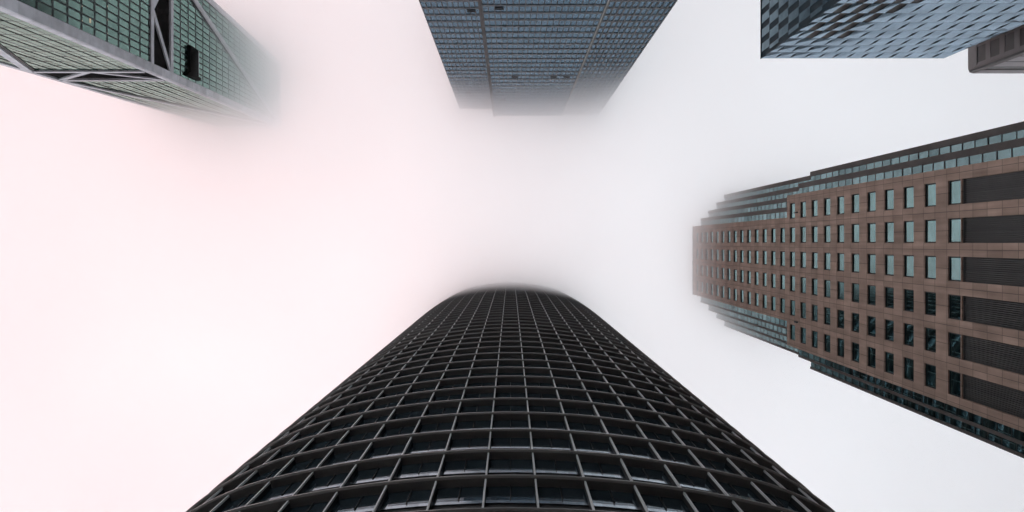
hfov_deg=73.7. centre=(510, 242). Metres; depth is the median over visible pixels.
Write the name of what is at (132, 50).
window
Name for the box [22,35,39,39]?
window
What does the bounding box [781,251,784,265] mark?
window
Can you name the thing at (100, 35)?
window
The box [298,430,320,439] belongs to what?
window
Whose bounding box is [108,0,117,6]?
window
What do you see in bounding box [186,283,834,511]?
office tower
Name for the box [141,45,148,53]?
window
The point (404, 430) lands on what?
window
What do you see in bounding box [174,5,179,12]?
window
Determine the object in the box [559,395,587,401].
window
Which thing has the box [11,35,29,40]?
window
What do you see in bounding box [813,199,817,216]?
window
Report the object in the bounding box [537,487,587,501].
window
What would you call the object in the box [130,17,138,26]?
window
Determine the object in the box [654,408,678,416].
window
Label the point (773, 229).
window
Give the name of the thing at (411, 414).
window
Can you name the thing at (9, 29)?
window
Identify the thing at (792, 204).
window
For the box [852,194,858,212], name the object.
window
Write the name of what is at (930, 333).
window
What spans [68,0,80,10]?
window
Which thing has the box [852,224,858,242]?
window
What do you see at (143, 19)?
window
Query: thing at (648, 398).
window
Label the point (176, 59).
window
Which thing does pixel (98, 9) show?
window
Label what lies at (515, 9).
window
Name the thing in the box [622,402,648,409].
window
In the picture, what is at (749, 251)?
window
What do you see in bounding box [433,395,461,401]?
window
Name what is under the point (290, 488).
window
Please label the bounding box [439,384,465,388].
window
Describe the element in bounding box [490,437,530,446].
window
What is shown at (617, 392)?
window
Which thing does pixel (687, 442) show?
window
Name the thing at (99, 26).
window
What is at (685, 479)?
window
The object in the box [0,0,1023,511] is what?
sky
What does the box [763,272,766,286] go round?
window
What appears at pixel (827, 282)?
window
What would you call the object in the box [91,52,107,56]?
window
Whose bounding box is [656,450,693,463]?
window
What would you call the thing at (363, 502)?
window
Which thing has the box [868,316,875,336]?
window
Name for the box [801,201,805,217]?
window
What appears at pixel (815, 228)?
window
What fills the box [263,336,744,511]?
window
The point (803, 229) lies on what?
window
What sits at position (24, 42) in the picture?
window
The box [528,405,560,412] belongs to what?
window
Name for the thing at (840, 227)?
window
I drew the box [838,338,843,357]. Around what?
window
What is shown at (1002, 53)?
corner tower
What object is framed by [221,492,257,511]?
window
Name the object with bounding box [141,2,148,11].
window
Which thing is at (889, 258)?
window
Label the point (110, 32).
window
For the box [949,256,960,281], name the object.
window
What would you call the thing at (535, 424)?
window
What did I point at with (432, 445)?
window
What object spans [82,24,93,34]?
window
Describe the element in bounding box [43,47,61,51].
window
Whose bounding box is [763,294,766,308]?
window
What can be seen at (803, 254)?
window
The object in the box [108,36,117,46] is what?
window
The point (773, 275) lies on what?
window
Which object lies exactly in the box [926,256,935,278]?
window
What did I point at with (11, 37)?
window
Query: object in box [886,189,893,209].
window
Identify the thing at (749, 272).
window
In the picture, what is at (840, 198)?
window
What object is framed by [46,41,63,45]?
window
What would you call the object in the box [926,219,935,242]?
window
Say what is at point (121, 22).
window
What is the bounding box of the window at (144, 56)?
[141,52,148,60]
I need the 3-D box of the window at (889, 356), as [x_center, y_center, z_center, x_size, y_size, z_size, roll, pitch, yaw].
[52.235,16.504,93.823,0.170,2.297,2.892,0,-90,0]
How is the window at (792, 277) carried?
in the stone tower at (896, 278)
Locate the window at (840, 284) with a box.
[838,281,843,299]
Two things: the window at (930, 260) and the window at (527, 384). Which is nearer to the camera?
the window at (527, 384)
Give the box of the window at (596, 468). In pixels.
[580,462,624,475]
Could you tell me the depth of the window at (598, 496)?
32.74 m
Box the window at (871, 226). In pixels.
[868,223,875,242]
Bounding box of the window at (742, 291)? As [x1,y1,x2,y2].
[741,290,743,302]
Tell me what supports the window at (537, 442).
in the office tower at (510, 397)
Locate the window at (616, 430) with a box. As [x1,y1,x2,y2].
[605,426,639,436]
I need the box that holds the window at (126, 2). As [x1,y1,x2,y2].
[119,0,128,5]
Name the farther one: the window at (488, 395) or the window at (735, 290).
the window at (735, 290)
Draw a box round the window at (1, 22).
[0,21,18,27]
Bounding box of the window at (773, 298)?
[772,296,775,310]
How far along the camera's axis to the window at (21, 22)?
117.23 m
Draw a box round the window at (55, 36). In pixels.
[50,35,69,40]
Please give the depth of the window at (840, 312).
107.76 m
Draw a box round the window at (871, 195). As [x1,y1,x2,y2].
[868,191,875,211]
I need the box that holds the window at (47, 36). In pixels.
[41,35,58,39]
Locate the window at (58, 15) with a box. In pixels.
[54,10,66,21]
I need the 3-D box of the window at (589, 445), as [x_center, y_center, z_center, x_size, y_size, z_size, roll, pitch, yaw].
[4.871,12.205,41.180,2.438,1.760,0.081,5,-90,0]
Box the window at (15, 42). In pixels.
[8,41,27,45]
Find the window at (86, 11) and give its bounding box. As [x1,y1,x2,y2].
[83,6,93,17]
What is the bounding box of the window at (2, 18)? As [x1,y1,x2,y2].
[0,16,11,20]
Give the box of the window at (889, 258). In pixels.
[886,254,893,275]
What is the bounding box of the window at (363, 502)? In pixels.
[331,494,380,511]
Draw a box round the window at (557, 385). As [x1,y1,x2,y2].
[555,384,581,388]
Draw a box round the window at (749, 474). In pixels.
[739,468,768,482]
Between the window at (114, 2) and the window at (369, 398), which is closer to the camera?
the window at (369, 398)
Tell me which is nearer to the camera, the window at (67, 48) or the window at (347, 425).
the window at (347, 425)
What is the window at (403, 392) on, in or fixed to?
in the office tower at (510, 397)
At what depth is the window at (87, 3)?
129.41 m
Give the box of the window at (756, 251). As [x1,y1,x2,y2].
[755,250,758,263]
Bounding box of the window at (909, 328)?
[905,323,913,346]
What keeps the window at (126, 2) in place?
in the braced tower at (212, 63)
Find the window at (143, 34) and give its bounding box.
[141,31,148,39]
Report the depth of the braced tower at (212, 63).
160.53 m
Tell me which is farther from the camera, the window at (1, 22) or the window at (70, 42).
the window at (70, 42)
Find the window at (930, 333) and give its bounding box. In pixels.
[926,327,935,352]
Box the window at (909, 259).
[905,255,913,277]
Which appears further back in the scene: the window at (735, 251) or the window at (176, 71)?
the window at (176, 71)
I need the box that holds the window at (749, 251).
[748,250,750,263]
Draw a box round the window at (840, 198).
[838,196,843,214]
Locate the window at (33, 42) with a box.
[27,41,45,45]
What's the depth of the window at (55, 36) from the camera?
125.25 m
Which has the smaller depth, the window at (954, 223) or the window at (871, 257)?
the window at (954, 223)
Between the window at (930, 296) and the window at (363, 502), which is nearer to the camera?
the window at (363, 502)
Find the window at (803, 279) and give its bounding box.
[801,277,805,293]
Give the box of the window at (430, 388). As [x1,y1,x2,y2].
[410,387,435,392]
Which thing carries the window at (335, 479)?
in the office tower at (510, 397)
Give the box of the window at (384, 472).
[351,466,394,481]
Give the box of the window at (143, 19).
[141,16,148,25]
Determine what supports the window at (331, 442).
in the office tower at (510, 397)
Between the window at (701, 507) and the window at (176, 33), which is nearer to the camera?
the window at (701, 507)
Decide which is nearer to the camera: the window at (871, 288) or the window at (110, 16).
the window at (871, 288)
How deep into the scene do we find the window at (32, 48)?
133.67 m
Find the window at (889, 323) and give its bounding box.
[886,319,893,341]
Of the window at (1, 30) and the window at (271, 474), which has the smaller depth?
the window at (271, 474)
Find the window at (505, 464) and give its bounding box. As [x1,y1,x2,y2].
[488,459,532,469]
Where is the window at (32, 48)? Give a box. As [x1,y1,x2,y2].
[25,47,43,51]
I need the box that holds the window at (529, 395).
[527,393,556,398]
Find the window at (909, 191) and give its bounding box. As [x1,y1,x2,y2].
[905,186,913,208]
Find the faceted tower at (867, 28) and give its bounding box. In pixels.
[760,0,1023,58]
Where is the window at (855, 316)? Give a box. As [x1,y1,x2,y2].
[852,312,858,332]
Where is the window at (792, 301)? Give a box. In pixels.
[791,300,794,315]
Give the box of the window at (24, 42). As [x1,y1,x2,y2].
[19,41,36,45]
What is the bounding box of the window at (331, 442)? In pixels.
[309,438,340,450]
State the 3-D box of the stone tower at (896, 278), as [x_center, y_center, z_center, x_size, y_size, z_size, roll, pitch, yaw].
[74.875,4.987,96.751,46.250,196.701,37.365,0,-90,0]
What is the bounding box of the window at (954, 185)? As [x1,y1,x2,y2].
[949,179,960,204]
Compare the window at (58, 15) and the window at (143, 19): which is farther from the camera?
the window at (143, 19)
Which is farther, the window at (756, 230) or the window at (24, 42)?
the window at (756, 230)
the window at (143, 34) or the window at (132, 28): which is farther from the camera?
the window at (143, 34)
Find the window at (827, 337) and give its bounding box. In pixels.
[825,334,829,352]
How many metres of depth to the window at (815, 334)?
116.94 m
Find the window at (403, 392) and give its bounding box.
[382,391,406,397]
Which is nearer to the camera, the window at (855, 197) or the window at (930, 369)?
the window at (930, 369)
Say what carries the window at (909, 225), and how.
in the stone tower at (896, 278)
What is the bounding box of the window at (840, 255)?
[838,253,843,271]
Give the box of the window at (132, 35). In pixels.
[130,32,138,41]
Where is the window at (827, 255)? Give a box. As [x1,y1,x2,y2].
[825,253,829,269]
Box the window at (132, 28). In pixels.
[130,24,138,34]
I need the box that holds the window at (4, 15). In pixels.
[0,14,22,20]
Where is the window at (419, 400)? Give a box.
[402,398,429,404]
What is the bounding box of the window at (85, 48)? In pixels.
[79,47,95,51]
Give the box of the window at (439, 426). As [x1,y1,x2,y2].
[418,422,453,431]
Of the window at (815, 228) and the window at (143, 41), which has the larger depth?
the window at (143, 41)
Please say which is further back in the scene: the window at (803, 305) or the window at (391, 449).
the window at (803, 305)
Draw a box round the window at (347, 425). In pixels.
[327,422,354,431]
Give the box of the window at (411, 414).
[392,410,423,419]
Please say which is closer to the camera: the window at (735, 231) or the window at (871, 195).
the window at (871, 195)
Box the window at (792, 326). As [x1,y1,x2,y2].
[791,324,794,340]
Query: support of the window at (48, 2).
in the braced tower at (212, 63)
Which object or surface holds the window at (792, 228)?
in the stone tower at (896, 278)
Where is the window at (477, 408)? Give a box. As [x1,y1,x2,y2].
[460,405,492,412]
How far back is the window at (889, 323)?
93.85 m
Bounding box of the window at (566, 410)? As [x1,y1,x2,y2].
[563,407,594,415]
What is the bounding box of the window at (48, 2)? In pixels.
[40,0,50,5]
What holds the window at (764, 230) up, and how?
in the stone tower at (896, 278)
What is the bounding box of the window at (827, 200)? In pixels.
[825,198,829,215]
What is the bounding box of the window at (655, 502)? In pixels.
[640,494,689,511]
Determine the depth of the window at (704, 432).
49.90 m
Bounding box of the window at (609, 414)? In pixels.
[597,411,628,419]
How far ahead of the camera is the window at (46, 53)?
137.56 m
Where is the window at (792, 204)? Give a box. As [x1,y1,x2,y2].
[791,203,794,218]
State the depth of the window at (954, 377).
80.14 m
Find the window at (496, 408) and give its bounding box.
[494,405,526,410]
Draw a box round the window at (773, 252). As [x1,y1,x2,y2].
[772,251,775,265]
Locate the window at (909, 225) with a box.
[905,221,913,242]
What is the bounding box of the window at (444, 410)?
[426,407,457,415]
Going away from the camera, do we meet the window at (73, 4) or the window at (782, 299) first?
the window at (73, 4)
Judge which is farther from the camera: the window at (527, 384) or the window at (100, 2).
the window at (100, 2)
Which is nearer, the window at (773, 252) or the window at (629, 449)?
the window at (629, 449)
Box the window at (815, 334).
[813,331,817,348]
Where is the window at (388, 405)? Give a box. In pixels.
[371,402,398,410]
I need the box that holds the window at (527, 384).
[526,383,552,386]
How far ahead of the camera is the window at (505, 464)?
37.01 m
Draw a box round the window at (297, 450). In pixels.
[278,447,303,458]
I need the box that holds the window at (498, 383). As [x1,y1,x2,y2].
[496,382,524,385]
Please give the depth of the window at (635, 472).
36.95 m
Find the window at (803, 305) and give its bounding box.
[801,302,805,318]
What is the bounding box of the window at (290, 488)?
[261,481,303,499]
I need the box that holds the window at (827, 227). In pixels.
[825,225,829,242]
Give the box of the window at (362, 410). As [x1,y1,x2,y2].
[342,408,366,416]
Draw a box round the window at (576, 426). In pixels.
[567,422,602,431]
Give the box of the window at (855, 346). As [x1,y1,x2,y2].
[852,342,858,362]
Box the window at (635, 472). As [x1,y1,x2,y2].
[626,466,669,481]
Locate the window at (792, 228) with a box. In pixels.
[791,227,794,242]
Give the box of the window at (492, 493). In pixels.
[485,485,535,499]
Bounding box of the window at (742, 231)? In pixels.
[741,230,743,242]
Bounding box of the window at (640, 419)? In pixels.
[631,415,661,425]
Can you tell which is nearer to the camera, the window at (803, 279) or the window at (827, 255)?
the window at (827, 255)
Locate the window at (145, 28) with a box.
[141,23,148,32]
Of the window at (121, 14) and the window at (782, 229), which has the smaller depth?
the window at (782, 229)
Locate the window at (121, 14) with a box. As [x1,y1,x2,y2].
[119,11,128,20]
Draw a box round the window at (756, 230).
[755,229,758,242]
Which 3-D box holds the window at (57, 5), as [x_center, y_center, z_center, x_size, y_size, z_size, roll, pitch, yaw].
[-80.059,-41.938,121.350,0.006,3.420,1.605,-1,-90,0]
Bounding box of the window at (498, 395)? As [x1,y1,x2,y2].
[495,392,525,397]
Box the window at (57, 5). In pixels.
[54,0,65,12]
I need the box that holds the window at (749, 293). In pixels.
[748,291,750,304]
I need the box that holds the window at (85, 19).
[82,15,93,26]
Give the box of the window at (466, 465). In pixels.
[442,459,486,471]
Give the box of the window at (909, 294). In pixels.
[905,289,913,311]
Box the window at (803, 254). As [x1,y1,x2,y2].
[801,252,805,267]
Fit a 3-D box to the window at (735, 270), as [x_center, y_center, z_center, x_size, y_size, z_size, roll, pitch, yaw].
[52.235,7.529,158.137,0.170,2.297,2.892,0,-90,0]
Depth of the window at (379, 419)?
49.63 m
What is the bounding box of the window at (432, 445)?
[408,440,447,451]
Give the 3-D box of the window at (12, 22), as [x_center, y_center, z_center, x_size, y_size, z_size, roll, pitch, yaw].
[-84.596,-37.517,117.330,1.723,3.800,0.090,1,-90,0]
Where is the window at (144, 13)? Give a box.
[141,9,148,18]
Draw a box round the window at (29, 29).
[23,28,43,33]
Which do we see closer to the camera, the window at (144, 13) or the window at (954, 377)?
the window at (954, 377)
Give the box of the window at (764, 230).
[763,229,766,242]
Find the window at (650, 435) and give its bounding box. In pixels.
[643,431,676,443]
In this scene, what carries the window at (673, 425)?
in the office tower at (510, 397)
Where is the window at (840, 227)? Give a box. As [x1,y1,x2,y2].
[838,224,843,242]
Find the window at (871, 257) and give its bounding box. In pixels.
[868,254,875,273]
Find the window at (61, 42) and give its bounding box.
[56,41,72,45]
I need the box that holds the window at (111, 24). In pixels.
[108,20,117,30]
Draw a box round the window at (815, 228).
[813,226,817,242]
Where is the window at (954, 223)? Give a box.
[949,218,960,242]
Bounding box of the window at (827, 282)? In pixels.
[825,280,829,297]
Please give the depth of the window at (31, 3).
113.84 m
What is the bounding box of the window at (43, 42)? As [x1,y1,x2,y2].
[37,41,54,45]
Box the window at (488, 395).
[464,393,493,398]
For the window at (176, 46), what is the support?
in the braced tower at (212, 63)
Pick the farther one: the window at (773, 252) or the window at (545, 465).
the window at (773, 252)
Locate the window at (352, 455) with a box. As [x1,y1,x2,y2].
[327,450,364,463]
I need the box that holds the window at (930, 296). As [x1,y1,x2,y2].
[926,292,935,315]
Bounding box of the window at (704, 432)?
[700,430,722,439]
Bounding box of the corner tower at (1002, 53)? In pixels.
[968,25,1023,72]
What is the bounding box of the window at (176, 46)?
[174,43,179,50]
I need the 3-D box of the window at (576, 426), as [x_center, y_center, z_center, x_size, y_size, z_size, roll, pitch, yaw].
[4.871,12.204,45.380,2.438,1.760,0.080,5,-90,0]
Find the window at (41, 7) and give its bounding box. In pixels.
[38,2,51,14]
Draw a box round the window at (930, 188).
[926,183,935,206]
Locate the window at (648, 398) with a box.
[644,396,665,402]
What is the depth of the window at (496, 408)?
49.54 m
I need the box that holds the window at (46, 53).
[40,52,58,56]
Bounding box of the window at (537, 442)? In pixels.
[532,438,571,447]
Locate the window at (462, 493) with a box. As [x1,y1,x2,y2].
[433,486,483,502]
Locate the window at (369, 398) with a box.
[355,396,376,402]
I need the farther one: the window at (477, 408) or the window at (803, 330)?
the window at (803, 330)
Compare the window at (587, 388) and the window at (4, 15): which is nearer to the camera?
the window at (587, 388)
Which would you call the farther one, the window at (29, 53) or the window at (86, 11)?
the window at (29, 53)
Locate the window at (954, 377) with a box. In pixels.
[949,370,960,397]
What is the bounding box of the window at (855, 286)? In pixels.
[852,283,858,302]
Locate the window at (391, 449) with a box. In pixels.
[368,444,406,456]
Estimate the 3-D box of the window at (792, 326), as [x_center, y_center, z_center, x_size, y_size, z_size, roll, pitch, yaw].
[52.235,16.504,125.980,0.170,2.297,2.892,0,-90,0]
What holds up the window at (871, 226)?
in the stone tower at (896, 278)
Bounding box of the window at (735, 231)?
[734,230,736,242]
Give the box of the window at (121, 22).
[119,18,128,28]
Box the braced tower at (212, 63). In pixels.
[0,0,280,127]
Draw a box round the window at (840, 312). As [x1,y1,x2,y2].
[838,310,843,328]
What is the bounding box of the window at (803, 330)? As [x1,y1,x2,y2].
[801,327,805,343]
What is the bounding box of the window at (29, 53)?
[23,52,41,56]
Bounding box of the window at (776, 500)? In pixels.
[763,492,799,511]
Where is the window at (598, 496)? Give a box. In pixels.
[589,489,639,506]
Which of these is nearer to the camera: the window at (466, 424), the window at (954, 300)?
the window at (466, 424)
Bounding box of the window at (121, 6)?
[119,3,128,13]
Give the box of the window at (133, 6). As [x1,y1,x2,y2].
[130,2,138,12]
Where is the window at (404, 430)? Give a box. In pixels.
[381,426,415,436]
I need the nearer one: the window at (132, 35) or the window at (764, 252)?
the window at (764, 252)
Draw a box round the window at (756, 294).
[755,293,758,306]
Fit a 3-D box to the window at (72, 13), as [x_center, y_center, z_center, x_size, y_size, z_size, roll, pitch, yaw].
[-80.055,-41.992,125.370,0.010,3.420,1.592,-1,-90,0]
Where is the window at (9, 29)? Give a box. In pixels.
[3,28,23,33]
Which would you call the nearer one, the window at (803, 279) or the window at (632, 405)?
the window at (632, 405)
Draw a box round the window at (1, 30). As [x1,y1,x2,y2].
[0,28,13,34]
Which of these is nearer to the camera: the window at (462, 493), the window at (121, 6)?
the window at (462, 493)
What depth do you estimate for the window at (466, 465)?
36.95 m
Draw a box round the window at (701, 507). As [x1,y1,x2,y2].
[692,501,733,511]
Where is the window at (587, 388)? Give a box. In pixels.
[585,387,610,392]
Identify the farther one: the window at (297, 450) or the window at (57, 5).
the window at (57, 5)
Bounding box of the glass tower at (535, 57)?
[419,0,677,116]
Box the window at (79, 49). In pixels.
[71,47,85,50]
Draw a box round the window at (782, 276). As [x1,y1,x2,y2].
[781,275,784,289]
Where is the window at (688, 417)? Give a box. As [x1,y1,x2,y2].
[685,415,703,422]
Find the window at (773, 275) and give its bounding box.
[772,274,775,288]
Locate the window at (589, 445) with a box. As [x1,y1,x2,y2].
[573,440,612,451]
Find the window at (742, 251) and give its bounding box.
[741,250,743,262]
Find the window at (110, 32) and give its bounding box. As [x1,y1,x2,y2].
[108,28,117,38]
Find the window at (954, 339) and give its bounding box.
[949,332,960,358]
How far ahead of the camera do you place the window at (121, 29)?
141.54 m
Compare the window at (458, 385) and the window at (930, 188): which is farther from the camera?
the window at (930, 188)
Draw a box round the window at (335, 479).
[306,472,349,489]
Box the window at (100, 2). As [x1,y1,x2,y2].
[95,0,105,7]
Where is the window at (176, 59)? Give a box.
[174,55,179,62]
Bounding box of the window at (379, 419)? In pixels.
[359,415,389,425]
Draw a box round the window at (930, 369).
[926,363,935,388]
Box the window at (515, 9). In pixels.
[513,7,518,11]
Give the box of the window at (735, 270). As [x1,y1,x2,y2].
[734,269,736,281]
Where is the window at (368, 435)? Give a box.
[344,431,378,443]
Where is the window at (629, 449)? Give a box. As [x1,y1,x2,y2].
[614,444,653,456]
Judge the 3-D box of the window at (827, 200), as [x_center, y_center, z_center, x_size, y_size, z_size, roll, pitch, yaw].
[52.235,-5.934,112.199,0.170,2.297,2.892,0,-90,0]
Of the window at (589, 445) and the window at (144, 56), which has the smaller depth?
the window at (589, 445)
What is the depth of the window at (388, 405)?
53.93 m
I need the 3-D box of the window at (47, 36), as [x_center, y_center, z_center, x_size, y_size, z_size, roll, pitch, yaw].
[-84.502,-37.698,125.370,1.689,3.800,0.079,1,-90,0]
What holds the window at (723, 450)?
in the office tower at (510, 397)
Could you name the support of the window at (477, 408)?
in the office tower at (510, 397)
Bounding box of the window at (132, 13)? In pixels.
[130,9,138,19]
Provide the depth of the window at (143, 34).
149.35 m
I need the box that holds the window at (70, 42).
[64,41,81,45]
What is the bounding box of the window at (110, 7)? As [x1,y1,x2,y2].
[108,4,117,14]
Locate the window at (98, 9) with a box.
[95,5,105,15]
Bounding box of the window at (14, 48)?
[8,47,24,51]
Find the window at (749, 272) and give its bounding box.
[748,271,750,283]
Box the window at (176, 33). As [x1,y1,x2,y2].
[174,30,179,37]
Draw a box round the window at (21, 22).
[18,21,38,27]
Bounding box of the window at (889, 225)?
[886,222,893,242]
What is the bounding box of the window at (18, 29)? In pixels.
[12,28,33,34]
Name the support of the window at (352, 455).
in the office tower at (510, 397)
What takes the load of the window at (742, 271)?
in the stone tower at (896, 278)
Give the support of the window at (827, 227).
in the stone tower at (896, 278)
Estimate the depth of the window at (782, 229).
130.83 m
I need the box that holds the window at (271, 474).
[252,468,281,482]
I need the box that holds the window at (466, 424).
[455,420,490,428]
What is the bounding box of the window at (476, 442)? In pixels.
[449,438,488,447]
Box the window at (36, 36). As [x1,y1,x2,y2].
[30,35,48,40]
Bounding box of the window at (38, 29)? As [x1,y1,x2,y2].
[33,28,53,34]
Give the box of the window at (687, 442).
[680,438,712,450]
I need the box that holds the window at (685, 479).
[672,473,715,489]
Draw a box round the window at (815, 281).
[813,278,817,295]
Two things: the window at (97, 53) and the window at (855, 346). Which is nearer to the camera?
the window at (855, 346)
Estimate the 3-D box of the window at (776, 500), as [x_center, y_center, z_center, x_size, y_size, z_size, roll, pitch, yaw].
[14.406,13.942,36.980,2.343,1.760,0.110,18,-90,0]
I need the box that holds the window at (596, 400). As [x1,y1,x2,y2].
[591,398,618,404]
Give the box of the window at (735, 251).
[734,250,736,261]
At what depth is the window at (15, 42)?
129.30 m
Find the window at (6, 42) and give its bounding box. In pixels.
[0,41,18,45]
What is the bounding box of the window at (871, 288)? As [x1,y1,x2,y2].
[868,285,875,305]
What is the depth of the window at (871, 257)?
98.61 m
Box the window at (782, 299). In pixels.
[781,298,784,313]
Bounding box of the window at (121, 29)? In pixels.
[119,26,128,36]
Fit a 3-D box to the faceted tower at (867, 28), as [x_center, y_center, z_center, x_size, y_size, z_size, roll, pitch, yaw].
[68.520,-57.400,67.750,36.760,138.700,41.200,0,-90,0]
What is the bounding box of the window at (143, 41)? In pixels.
[141,38,148,46]
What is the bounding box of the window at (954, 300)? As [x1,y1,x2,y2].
[949,294,960,319]
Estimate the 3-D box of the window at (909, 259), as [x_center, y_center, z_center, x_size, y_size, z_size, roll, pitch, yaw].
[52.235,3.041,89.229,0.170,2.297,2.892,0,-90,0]
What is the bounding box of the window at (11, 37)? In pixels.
[2,35,20,39]
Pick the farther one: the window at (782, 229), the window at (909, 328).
the window at (782, 229)
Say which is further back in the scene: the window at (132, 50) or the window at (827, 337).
the window at (132, 50)
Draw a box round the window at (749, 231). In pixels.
[748,230,750,242]
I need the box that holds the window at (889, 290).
[886,287,893,308]
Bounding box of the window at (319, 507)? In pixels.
[288,501,329,511]
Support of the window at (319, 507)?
in the office tower at (510, 397)
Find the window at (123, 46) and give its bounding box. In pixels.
[119,42,128,51]
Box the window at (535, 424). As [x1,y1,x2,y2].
[530,420,565,428]
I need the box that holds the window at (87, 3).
[82,0,92,8]
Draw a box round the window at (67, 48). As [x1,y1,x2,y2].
[61,47,78,51]
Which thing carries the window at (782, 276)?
in the stone tower at (896, 278)
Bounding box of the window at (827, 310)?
[825,307,829,324]
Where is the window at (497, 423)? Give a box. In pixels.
[492,419,528,426]
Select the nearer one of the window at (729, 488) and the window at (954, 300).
the window at (729, 488)
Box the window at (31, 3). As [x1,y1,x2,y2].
[21,0,34,7]
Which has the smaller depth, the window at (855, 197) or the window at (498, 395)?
the window at (498, 395)
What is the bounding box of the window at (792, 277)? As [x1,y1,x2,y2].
[791,276,794,291]
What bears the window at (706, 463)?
in the office tower at (510, 397)
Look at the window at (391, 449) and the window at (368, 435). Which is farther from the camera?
the window at (368, 435)
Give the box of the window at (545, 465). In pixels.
[534,459,578,471]
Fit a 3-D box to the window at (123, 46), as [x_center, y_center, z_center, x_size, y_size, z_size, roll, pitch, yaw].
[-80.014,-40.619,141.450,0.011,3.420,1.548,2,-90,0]
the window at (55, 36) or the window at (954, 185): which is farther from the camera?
the window at (55, 36)
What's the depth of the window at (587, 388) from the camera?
58.16 m
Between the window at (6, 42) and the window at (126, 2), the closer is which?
the window at (6, 42)
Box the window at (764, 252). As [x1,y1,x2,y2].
[763,251,766,264]
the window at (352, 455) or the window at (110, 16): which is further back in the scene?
the window at (110, 16)
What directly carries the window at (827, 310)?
in the stone tower at (896, 278)
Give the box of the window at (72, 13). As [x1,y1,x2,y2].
[68,7,79,19]
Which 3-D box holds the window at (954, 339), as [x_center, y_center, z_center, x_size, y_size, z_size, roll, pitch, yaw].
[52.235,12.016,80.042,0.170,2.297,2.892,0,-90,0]
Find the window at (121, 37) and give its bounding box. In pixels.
[119,34,128,43]
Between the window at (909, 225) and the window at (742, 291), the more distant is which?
the window at (742, 291)
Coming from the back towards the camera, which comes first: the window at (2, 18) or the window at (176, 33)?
the window at (176, 33)
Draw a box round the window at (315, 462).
[287,457,324,472]
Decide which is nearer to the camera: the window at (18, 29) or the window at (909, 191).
the window at (909, 191)
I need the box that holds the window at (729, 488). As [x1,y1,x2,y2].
[717,481,759,499]
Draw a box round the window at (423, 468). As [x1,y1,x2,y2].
[397,462,440,475]
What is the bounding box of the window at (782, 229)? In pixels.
[781,228,784,242]
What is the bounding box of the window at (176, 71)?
[174,68,179,75]
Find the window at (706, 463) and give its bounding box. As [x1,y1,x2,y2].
[696,457,733,472]
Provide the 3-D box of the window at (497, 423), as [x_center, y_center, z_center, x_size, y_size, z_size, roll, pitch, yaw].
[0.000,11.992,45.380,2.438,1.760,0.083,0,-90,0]
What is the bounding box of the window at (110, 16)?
[108,12,117,22]
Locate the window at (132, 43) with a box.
[130,39,138,48]
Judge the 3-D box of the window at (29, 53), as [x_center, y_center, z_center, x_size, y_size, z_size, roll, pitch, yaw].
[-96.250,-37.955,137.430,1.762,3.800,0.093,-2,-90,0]
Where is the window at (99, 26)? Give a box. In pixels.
[95,21,105,32]
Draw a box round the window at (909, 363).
[905,357,913,381]
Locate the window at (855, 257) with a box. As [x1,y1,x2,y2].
[852,253,858,272]
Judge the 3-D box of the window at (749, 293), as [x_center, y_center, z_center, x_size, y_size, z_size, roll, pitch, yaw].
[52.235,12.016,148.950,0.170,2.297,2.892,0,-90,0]
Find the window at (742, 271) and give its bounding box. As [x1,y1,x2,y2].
[741,270,743,282]
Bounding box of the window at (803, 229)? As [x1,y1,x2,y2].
[801,227,805,242]
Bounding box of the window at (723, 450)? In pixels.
[718,447,742,458]
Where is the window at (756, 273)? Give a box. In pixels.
[755,272,758,285]
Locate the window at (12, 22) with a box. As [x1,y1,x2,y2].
[6,21,28,27]
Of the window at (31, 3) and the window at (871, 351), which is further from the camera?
the window at (31, 3)
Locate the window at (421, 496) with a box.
[381,490,431,506]
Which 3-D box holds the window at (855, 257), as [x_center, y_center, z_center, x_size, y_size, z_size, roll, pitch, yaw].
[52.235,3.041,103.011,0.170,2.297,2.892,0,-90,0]
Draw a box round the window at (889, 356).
[886,352,893,374]
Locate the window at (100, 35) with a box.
[96,30,105,40]
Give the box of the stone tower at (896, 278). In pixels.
[692,121,1023,457]
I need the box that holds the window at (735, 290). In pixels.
[734,288,736,300]
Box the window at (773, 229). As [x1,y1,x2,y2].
[772,228,775,242]
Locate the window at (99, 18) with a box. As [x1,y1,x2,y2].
[96,13,105,24]
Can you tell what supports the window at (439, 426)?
in the office tower at (510, 397)
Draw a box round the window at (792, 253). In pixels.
[791,252,794,266]
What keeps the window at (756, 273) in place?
in the stone tower at (896, 278)
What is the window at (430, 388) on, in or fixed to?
in the office tower at (510, 397)
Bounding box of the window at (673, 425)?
[666,422,693,431]
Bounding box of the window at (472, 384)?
[468,382,494,386]
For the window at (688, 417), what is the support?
in the office tower at (510, 397)
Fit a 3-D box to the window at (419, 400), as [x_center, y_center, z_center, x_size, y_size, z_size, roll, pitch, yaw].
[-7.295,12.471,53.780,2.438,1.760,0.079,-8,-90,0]
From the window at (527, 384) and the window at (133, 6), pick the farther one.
the window at (133, 6)
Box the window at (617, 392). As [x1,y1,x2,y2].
[615,391,638,397]
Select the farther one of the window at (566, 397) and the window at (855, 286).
the window at (855, 286)
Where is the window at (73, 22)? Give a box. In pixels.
[68,17,80,28]
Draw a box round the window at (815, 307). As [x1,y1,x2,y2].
[813,304,817,321]
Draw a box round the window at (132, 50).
[130,47,138,55]
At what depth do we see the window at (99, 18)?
133.28 m
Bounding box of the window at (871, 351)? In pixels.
[868,347,875,368]
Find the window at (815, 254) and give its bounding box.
[813,252,817,268]
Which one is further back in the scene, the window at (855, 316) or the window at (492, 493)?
the window at (855, 316)

